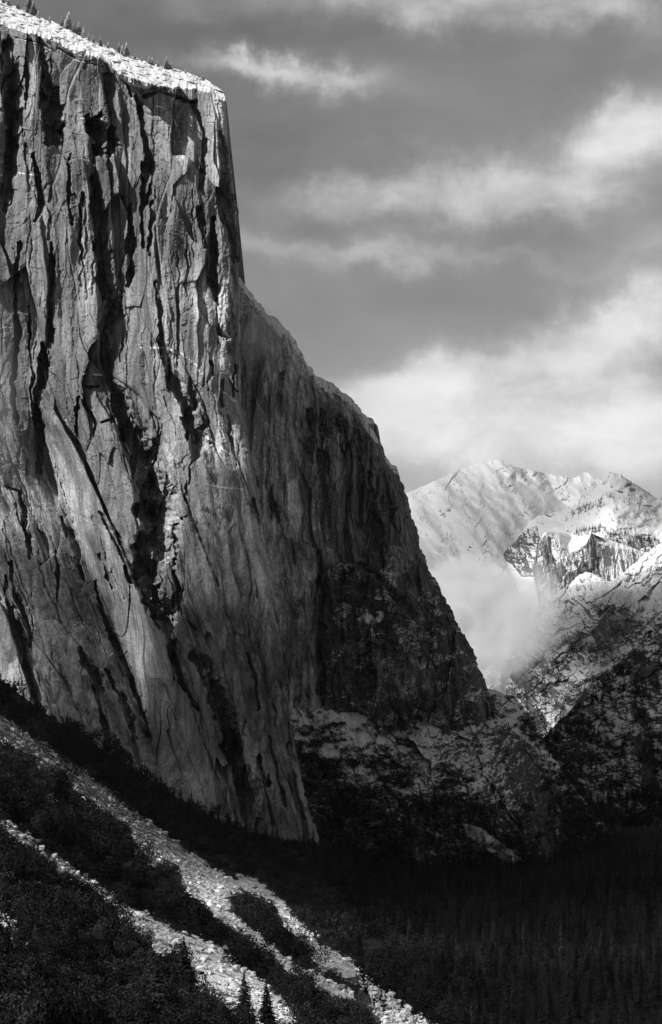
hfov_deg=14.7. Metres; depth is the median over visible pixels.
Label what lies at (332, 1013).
oak tree
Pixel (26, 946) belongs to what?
oak tree
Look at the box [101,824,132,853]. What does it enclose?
oak tree
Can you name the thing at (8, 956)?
oak tree
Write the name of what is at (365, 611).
cliff
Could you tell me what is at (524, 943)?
conifer tree
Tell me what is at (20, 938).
conifer tree
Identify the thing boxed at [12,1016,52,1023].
oak tree
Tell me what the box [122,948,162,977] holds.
oak tree
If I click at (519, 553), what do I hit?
snow
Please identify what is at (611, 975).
conifer tree
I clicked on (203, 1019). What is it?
oak tree
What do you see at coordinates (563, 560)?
snow capped cliffs
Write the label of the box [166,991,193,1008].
oak tree
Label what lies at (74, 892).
oak tree
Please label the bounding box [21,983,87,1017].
oak tree
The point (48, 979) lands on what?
oak tree
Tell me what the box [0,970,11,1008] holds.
oak tree
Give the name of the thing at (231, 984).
talus stones
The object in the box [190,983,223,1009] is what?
oak tree
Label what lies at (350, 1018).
oak tree
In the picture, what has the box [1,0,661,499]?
sky
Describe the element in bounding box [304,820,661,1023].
valley forest
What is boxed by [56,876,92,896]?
oak tree
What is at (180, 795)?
conifer tree
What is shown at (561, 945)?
conifer tree
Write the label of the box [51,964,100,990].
oak tree
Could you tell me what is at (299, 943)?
oak tree
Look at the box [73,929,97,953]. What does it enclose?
oak tree
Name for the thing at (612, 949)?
conifer tree
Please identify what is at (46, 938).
oak tree
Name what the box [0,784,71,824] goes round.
oak tree
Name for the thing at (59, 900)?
conifer tree
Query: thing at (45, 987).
oak tree
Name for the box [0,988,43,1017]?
oak tree
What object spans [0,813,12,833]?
oak tree
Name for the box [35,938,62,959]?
oak tree
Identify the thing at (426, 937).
conifer tree
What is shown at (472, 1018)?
conifer tree
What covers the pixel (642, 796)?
mountainside conifers
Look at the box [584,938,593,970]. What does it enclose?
conifer tree
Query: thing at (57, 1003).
oak tree
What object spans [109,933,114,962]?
conifer tree
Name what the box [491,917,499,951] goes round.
conifer tree
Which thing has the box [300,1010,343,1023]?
oak tree
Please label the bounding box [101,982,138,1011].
oak tree
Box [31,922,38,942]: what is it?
conifer tree
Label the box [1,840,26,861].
oak tree
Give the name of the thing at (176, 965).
oak tree
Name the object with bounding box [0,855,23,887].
oak tree
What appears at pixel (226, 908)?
boulder
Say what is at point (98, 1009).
oak tree
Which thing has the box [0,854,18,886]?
oak tree
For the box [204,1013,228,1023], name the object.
oak tree
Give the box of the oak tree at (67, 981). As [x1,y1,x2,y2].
[56,979,113,1010]
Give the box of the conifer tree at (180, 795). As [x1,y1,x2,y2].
[177,786,182,802]
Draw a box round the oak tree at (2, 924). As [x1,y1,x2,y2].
[0,916,18,951]
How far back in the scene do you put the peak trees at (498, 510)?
14794.98 m
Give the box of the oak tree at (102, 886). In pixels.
[79,880,124,905]
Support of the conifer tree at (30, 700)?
on the hillside
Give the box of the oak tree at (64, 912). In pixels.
[52,908,86,937]
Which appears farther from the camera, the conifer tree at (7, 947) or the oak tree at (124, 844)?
the oak tree at (124, 844)
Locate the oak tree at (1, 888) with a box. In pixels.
[0,880,8,895]
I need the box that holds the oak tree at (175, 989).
[160,984,179,1002]
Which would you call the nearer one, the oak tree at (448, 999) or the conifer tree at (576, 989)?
the oak tree at (448, 999)
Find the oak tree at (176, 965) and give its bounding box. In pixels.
[157,962,179,982]
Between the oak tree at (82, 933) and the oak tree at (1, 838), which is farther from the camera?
the oak tree at (1, 838)
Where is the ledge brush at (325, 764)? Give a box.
[290,690,625,868]
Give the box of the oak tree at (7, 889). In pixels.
[0,882,18,897]
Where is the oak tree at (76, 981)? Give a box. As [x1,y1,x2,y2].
[48,973,94,991]
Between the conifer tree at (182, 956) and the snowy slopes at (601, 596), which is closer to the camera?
the conifer tree at (182, 956)
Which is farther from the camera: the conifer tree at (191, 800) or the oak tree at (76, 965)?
the conifer tree at (191, 800)
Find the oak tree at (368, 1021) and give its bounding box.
[348,1018,376,1023]
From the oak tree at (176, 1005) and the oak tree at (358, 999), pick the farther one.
the oak tree at (358, 999)
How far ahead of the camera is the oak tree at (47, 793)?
1805.81 m
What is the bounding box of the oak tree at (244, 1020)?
[218,1004,258,1023]
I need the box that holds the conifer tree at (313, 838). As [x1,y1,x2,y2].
[311,828,314,842]
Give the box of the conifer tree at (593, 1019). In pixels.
[591,1005,596,1023]
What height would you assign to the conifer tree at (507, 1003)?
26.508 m
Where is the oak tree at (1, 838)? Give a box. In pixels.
[0,821,6,842]
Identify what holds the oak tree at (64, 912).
on the hillside
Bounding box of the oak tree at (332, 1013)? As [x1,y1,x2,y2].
[288,999,359,1023]
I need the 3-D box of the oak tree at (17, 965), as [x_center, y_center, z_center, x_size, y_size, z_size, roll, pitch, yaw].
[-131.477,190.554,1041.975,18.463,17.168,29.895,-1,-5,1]
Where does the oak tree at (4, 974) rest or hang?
on the hillside
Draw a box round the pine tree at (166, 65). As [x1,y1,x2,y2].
[163,56,170,68]
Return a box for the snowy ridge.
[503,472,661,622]
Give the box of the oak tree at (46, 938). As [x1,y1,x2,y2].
[22,933,62,948]
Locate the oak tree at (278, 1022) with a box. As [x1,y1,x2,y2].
[262,1018,303,1023]
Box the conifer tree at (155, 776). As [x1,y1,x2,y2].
[151,771,159,792]
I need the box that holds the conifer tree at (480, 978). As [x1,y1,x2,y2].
[476,958,483,997]
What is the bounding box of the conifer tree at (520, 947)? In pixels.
[516,922,523,955]
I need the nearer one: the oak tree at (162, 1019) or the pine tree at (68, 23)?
the oak tree at (162, 1019)
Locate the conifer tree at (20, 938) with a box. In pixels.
[14,922,25,950]
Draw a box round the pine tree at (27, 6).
[23,0,32,12]
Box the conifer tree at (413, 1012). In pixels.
[408,1001,418,1022]
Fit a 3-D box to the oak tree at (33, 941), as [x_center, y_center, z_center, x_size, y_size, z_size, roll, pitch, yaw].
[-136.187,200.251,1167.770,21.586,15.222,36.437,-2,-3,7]
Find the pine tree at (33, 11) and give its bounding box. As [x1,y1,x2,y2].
[29,0,37,15]
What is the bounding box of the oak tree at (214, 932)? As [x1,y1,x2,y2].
[193,917,249,941]
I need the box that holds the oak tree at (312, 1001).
[289,998,320,1013]
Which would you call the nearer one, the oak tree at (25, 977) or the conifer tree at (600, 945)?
the oak tree at (25, 977)
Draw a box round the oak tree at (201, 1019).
[155,1008,229,1023]
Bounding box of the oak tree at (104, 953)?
[89,940,117,966]
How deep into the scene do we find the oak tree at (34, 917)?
1229.20 m
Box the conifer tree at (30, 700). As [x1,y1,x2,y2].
[28,690,33,706]
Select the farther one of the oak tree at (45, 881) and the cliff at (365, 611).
the cliff at (365, 611)
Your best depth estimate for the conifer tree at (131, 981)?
1129.68 m
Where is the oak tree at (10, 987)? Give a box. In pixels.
[0,977,29,1008]
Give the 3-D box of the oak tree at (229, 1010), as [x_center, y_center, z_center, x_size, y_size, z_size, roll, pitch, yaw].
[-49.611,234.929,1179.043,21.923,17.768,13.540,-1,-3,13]
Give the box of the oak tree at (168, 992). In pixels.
[148,983,178,1002]
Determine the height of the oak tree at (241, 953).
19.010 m
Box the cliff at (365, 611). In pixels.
[239,277,497,734]
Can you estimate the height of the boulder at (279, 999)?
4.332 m
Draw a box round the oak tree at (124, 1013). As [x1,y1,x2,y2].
[96,995,139,1023]
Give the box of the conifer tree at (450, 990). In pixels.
[446,973,452,1006]
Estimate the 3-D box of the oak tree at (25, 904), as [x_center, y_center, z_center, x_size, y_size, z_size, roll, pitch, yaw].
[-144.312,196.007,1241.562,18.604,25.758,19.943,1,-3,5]
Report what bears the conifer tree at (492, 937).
on the hillside
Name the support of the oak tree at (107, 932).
on the hillside
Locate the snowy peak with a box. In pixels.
[406,459,601,692]
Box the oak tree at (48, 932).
[27,927,74,949]
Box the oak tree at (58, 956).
[30,951,95,985]
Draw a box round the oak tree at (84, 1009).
[54,1003,122,1023]
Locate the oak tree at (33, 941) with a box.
[15,935,52,950]
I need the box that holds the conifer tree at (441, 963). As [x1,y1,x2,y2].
[437,944,446,977]
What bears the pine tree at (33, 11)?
on the granite cliff at (138, 616)
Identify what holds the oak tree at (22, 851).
on the hillside
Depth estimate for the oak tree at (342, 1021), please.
1296.33 m
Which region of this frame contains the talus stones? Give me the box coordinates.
[0,720,437,1023]
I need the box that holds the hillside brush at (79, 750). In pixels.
[0,676,510,1023]
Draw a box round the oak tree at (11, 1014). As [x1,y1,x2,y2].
[0,1000,27,1023]
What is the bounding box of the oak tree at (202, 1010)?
[184,1004,225,1020]
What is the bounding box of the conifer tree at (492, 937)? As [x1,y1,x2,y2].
[490,922,495,953]
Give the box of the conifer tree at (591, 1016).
[588,1000,595,1023]
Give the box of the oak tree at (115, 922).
[91,905,135,938]
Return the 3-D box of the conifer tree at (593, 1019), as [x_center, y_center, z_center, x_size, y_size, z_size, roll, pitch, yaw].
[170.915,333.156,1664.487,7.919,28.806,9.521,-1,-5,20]
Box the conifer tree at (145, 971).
[141,964,151,988]
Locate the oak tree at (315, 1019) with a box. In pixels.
[296,1013,331,1023]
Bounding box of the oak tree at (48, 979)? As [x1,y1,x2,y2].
[19,951,59,991]
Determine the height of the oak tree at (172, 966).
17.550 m
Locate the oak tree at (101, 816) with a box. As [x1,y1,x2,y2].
[62,809,111,832]
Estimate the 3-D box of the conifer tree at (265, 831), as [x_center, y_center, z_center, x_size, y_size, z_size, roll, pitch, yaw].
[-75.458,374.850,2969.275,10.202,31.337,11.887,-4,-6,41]
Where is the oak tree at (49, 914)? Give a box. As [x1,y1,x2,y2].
[4,899,61,929]
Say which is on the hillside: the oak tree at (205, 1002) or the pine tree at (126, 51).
the oak tree at (205, 1002)
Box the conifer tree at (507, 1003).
[502,981,511,1010]
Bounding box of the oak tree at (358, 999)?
[324,994,376,1017]
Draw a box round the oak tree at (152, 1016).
[131,1004,154,1023]
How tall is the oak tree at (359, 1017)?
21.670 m
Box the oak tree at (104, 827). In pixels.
[89,820,131,840]
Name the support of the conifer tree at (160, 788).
on the hillside
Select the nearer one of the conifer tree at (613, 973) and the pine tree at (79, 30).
the conifer tree at (613, 973)
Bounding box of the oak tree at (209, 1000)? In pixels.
[180,995,221,1011]
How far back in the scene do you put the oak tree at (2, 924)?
1109.07 m
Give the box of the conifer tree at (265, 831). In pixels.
[263,822,268,843]
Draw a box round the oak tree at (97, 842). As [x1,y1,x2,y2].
[71,828,111,853]
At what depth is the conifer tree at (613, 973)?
1991.95 m
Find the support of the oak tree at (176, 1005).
on the hillside
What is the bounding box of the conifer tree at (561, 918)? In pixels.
[558,908,565,936]
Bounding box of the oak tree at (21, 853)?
[1,843,32,870]
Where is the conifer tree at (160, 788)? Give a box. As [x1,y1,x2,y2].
[158,775,164,793]
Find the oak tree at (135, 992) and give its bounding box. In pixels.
[112,983,145,1005]
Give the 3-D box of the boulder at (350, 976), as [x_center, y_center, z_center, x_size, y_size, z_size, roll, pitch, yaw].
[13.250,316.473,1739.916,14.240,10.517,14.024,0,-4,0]
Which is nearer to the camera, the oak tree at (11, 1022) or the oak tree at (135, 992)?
the oak tree at (11, 1022)
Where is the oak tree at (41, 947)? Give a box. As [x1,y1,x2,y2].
[28,944,53,960]
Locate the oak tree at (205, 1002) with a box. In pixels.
[192,990,227,1020]
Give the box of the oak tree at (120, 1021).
[112,1018,129,1023]
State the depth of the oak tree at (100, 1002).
1006.13 m
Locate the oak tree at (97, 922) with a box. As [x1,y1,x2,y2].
[66,902,111,934]
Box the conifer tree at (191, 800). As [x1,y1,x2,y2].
[189,790,193,810]
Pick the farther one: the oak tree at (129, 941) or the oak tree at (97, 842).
the oak tree at (97, 842)
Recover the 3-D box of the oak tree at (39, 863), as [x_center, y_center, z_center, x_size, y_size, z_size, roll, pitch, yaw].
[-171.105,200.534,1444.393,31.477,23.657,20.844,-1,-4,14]
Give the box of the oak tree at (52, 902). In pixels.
[38,897,86,934]
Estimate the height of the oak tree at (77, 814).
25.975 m
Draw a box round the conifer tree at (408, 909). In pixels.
[405,897,413,927]
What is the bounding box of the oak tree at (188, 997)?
[173,985,203,1004]
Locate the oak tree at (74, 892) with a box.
[41,884,104,917]
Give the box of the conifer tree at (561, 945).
[557,924,565,952]
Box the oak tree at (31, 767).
[7,753,44,780]
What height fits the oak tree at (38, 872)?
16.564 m
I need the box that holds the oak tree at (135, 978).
[123,972,167,989]
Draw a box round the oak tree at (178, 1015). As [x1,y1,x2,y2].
[159,1004,221,1023]
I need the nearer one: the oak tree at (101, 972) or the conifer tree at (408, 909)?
the oak tree at (101, 972)
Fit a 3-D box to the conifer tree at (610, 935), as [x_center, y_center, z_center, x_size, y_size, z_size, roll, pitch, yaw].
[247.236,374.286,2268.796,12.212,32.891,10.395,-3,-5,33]
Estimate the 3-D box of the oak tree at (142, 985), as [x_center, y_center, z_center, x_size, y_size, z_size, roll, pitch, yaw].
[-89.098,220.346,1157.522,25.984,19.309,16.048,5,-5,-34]
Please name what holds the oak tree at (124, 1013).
on the hillside
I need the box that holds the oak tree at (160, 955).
[132,947,176,969]
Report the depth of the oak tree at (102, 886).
1517.47 m
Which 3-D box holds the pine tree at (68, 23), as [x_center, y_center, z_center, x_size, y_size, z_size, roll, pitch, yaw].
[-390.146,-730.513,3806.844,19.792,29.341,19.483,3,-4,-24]
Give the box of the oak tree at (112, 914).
[107,911,118,925]
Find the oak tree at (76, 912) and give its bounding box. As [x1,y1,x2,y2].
[58,900,96,935]
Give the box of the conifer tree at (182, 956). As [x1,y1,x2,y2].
[175,936,197,987]
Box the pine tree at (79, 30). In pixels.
[75,22,82,35]
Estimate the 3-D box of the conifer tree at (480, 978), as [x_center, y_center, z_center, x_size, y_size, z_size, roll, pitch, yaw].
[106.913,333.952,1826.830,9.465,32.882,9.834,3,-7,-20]
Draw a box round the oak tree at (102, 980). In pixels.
[79,974,107,990]
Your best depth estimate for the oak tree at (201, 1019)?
1086.64 m
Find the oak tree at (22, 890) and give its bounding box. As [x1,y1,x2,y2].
[7,881,50,911]
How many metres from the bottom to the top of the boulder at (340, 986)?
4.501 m
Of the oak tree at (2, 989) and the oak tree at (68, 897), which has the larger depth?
the oak tree at (68, 897)
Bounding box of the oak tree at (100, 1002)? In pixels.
[58,983,109,1023]
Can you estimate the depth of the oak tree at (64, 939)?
1202.56 m
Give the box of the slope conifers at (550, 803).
[318,786,616,868]
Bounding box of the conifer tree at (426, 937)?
[424,925,428,948]
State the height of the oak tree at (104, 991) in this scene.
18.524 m
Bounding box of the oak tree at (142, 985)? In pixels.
[110,978,160,1000]
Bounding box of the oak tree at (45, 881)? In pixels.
[20,874,53,894]
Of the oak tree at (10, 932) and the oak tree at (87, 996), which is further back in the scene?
the oak tree at (10, 932)
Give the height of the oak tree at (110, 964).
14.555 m
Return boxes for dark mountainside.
[541,620,661,826]
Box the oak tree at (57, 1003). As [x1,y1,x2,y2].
[25,993,100,1023]
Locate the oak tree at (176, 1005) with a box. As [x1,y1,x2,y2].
[164,1002,197,1020]
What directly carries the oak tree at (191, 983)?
on the hillside
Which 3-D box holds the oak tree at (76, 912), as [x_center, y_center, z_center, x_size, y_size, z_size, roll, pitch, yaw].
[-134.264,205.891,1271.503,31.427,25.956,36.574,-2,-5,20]
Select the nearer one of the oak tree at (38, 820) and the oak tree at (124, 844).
the oak tree at (38, 820)
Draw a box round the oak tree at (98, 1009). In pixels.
[39,999,105,1023]
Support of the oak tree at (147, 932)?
on the hillside
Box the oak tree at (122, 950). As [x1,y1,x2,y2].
[103,939,144,963]
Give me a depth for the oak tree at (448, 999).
1650.31 m
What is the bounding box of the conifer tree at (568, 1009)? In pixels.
[564,993,573,1023]
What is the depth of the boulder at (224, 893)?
2096.53 m
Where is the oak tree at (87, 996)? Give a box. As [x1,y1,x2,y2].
[56,990,95,1021]
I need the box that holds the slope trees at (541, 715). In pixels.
[506,566,656,731]
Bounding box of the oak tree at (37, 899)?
[6,891,54,910]
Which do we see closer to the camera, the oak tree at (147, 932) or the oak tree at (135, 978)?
the oak tree at (135, 978)
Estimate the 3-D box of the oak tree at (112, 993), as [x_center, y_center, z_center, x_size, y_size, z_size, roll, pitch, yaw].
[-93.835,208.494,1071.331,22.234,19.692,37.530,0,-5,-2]
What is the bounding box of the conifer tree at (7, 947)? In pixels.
[0,924,13,957]
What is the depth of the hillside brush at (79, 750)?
2088.71 m
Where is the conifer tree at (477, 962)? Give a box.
[474,950,478,979]
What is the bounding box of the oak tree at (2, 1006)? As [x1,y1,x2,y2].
[0,998,6,1015]
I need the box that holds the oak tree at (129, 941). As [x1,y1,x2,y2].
[115,923,152,956]
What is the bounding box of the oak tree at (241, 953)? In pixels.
[220,941,274,967]
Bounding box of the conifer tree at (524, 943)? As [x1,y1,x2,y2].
[521,920,527,952]
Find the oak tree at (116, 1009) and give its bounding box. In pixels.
[104,986,146,1023]
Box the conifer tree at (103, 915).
[101,902,108,936]
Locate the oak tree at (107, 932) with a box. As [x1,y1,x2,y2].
[94,926,139,948]
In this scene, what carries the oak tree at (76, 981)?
on the hillside
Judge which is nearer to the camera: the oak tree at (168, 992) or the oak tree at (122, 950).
the oak tree at (168, 992)
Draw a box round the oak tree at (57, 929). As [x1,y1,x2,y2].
[43,921,71,947]
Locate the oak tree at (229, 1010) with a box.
[216,1003,244,1021]
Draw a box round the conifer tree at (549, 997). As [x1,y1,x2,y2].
[543,978,554,1017]
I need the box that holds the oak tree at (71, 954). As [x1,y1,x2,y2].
[52,931,98,975]
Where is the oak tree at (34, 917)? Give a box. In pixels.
[14,911,51,929]
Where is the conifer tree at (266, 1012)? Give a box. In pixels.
[256,981,279,1023]
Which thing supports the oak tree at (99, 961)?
on the hillside
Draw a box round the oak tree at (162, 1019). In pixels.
[149,1011,172,1023]
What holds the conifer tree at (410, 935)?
on the hillside
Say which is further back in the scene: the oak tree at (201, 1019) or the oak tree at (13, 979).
the oak tree at (201, 1019)
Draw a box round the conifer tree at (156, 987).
[147,961,167,1014]
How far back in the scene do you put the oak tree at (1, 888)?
1263.99 m
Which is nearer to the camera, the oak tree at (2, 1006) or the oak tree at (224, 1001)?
the oak tree at (2, 1006)
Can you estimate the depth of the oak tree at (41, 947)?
1120.81 m
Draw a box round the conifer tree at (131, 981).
[128,975,137,998]
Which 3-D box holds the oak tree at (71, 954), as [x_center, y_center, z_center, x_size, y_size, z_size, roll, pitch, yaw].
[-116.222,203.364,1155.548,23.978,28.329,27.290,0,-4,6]
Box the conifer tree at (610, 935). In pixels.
[606,920,614,949]
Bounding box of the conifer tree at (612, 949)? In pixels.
[609,928,616,961]
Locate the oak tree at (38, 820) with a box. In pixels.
[30,807,67,842]
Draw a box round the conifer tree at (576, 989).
[571,972,578,1002]
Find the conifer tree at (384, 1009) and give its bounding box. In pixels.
[378,1003,388,1021]
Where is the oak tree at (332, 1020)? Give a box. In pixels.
[323,1015,342,1023]
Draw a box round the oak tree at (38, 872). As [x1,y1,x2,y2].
[24,866,57,884]
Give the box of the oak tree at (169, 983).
[151,978,176,991]
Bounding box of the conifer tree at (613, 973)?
[609,952,616,983]
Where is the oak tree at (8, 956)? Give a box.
[0,949,44,984]
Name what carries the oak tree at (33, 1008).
on the hillside
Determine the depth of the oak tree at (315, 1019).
1263.15 m
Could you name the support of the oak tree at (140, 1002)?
on the hillside
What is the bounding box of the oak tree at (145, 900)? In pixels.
[126,888,169,913]
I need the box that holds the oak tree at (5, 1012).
[0,1008,34,1023]
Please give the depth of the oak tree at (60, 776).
2098.99 m
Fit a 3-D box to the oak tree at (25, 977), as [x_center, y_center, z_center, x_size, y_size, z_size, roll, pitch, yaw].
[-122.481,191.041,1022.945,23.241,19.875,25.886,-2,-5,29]
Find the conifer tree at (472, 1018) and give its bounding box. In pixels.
[468,998,476,1023]
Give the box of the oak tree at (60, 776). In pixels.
[39,761,83,798]
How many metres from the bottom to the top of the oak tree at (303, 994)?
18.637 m
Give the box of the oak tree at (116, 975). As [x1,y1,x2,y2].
[97,955,134,986]
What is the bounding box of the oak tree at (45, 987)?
[30,985,73,1008]
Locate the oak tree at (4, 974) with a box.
[0,957,23,985]
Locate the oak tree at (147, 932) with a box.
[115,926,154,949]
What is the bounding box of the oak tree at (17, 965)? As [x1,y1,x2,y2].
[1,959,25,980]
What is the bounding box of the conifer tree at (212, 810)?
[207,803,215,823]
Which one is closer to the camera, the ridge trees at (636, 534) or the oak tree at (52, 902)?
the oak tree at (52, 902)
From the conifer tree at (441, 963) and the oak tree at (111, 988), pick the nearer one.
the oak tree at (111, 988)
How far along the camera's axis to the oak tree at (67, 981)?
1053.62 m
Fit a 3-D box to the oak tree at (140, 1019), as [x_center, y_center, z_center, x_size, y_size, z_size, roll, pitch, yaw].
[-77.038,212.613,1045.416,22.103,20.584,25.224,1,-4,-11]
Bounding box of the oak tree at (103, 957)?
[91,949,113,966]
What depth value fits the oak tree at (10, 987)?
961.01 m
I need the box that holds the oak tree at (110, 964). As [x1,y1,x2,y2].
[99,960,120,973]
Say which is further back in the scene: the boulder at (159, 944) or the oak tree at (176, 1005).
the boulder at (159, 944)
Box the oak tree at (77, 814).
[61,804,96,833]
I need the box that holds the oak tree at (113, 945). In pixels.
[98,937,121,957]
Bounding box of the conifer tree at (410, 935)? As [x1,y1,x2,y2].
[407,919,414,944]
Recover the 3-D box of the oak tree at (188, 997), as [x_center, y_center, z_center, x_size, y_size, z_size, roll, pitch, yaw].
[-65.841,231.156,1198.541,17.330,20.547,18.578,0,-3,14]
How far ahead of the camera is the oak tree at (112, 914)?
1433.37 m
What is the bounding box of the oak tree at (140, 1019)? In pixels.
[124,1007,164,1023]
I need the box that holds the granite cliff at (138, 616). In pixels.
[0,0,318,844]
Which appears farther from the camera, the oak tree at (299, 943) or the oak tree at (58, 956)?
the oak tree at (299, 943)
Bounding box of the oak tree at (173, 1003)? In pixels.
[158,998,201,1014]
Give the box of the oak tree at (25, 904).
[13,890,47,919]
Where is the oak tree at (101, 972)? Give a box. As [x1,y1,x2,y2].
[93,965,118,983]
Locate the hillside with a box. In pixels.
[0,683,661,1023]
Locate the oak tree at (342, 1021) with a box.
[337,1017,350,1023]
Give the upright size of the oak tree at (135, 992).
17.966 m
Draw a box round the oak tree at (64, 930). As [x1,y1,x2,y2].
[15,917,74,942]
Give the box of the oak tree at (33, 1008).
[0,985,50,1023]
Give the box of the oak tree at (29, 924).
[5,913,54,941]
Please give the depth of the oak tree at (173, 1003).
1134.85 m
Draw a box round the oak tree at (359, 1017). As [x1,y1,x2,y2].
[346,1010,382,1023]
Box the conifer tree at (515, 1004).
[510,978,519,1011]
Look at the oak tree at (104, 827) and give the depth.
1937.07 m
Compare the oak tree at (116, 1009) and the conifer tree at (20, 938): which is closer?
the oak tree at (116, 1009)
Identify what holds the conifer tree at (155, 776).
on the hillside
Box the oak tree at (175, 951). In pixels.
[152,942,193,972]
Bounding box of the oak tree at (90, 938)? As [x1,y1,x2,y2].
[73,933,99,961]
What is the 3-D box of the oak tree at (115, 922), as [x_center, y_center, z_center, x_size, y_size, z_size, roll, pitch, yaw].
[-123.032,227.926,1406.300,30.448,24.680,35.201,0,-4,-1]
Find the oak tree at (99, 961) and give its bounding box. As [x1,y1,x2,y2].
[88,959,109,970]
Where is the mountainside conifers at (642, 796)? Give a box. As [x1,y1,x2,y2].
[542,616,661,826]
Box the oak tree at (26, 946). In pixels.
[18,941,66,962]
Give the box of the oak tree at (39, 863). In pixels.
[3,847,55,878]
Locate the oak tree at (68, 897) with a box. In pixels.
[42,890,82,909]
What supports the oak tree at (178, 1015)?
on the hillside
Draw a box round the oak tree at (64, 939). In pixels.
[34,927,82,955]
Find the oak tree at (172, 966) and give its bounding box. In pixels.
[141,963,186,981]
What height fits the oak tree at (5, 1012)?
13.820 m
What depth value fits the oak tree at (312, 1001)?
1392.53 m
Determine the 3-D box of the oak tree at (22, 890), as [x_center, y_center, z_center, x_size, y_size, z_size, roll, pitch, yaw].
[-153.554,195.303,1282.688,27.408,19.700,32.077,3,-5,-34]
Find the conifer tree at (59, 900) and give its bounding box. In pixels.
[53,889,62,908]
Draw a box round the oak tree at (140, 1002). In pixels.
[127,993,148,1011]
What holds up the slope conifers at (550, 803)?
on the ledge slope at (485, 763)
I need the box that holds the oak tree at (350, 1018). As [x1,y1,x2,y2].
[332,1015,361,1023]
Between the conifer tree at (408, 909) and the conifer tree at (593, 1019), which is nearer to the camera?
the conifer tree at (593, 1019)
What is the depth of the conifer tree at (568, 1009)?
1684.22 m
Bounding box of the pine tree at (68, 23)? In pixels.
[63,13,72,29]
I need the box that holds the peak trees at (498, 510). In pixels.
[420,469,590,565]
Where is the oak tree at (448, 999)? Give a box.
[434,992,468,1017]
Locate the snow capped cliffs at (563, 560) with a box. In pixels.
[532,532,644,609]
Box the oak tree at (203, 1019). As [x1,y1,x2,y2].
[186,1013,230,1023]
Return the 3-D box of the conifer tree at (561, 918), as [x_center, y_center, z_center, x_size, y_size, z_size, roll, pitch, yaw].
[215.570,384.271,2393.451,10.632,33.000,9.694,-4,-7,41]
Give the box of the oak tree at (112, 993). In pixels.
[91,987,132,1007]
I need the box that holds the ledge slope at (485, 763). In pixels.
[289,689,610,867]
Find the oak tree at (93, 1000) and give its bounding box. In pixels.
[56,990,108,1018]
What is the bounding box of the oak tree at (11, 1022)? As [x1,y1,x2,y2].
[4,1019,34,1023]
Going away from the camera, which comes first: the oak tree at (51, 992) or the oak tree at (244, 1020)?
the oak tree at (51, 992)
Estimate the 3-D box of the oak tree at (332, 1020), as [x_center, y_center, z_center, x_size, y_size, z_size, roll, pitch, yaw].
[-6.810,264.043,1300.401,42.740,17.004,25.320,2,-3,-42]
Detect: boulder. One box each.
[157,942,163,948]
[217,889,236,899]
[220,904,234,912]
[249,884,257,888]
[273,996,282,1002]
[335,984,345,989]
[342,970,360,982]
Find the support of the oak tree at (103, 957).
on the hillside
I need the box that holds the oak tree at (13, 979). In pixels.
[0,975,46,1005]
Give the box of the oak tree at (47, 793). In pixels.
[27,789,61,816]
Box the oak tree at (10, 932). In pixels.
[0,926,18,942]
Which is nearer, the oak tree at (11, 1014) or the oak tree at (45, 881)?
the oak tree at (11, 1014)
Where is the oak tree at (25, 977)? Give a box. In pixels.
[7,966,45,993]
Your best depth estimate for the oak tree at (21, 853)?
1414.39 m
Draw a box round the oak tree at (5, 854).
[0,851,20,874]
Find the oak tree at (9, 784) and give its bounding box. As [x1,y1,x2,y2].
[0,764,17,794]
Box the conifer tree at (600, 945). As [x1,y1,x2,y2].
[597,929,603,956]
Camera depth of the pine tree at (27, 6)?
3877.19 m
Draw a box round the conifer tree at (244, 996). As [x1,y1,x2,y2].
[232,973,259,1018]
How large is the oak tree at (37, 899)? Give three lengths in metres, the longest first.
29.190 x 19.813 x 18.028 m
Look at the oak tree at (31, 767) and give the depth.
1996.43 m
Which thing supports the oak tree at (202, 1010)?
on the hillside
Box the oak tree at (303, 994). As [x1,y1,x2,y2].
[281,980,319,1006]
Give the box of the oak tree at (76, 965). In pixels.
[57,958,94,980]
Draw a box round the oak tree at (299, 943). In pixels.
[278,934,331,963]
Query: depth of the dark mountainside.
5223.63 m
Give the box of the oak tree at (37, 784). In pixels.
[23,773,47,796]
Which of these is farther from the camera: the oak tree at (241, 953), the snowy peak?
the snowy peak
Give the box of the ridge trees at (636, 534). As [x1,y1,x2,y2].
[566,474,661,552]
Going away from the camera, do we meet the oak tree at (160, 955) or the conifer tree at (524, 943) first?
the oak tree at (160, 955)
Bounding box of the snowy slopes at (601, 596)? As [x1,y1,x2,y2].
[503,542,661,736]
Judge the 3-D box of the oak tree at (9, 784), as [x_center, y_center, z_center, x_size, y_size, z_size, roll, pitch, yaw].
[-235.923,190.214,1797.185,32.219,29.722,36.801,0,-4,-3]
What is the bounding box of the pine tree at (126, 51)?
[123,42,130,56]
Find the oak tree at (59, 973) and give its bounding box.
[42,963,83,990]
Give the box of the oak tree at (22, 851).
[0,844,26,867]
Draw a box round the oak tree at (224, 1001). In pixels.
[211,996,241,1017]
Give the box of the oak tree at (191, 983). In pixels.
[174,969,208,994]
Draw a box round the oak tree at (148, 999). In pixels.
[137,990,167,1015]
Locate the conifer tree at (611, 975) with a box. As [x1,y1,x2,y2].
[606,954,617,991]
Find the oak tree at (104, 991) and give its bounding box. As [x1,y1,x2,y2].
[88,987,119,999]
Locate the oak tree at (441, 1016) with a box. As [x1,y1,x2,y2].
[426,1004,468,1023]
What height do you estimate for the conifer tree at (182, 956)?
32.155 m

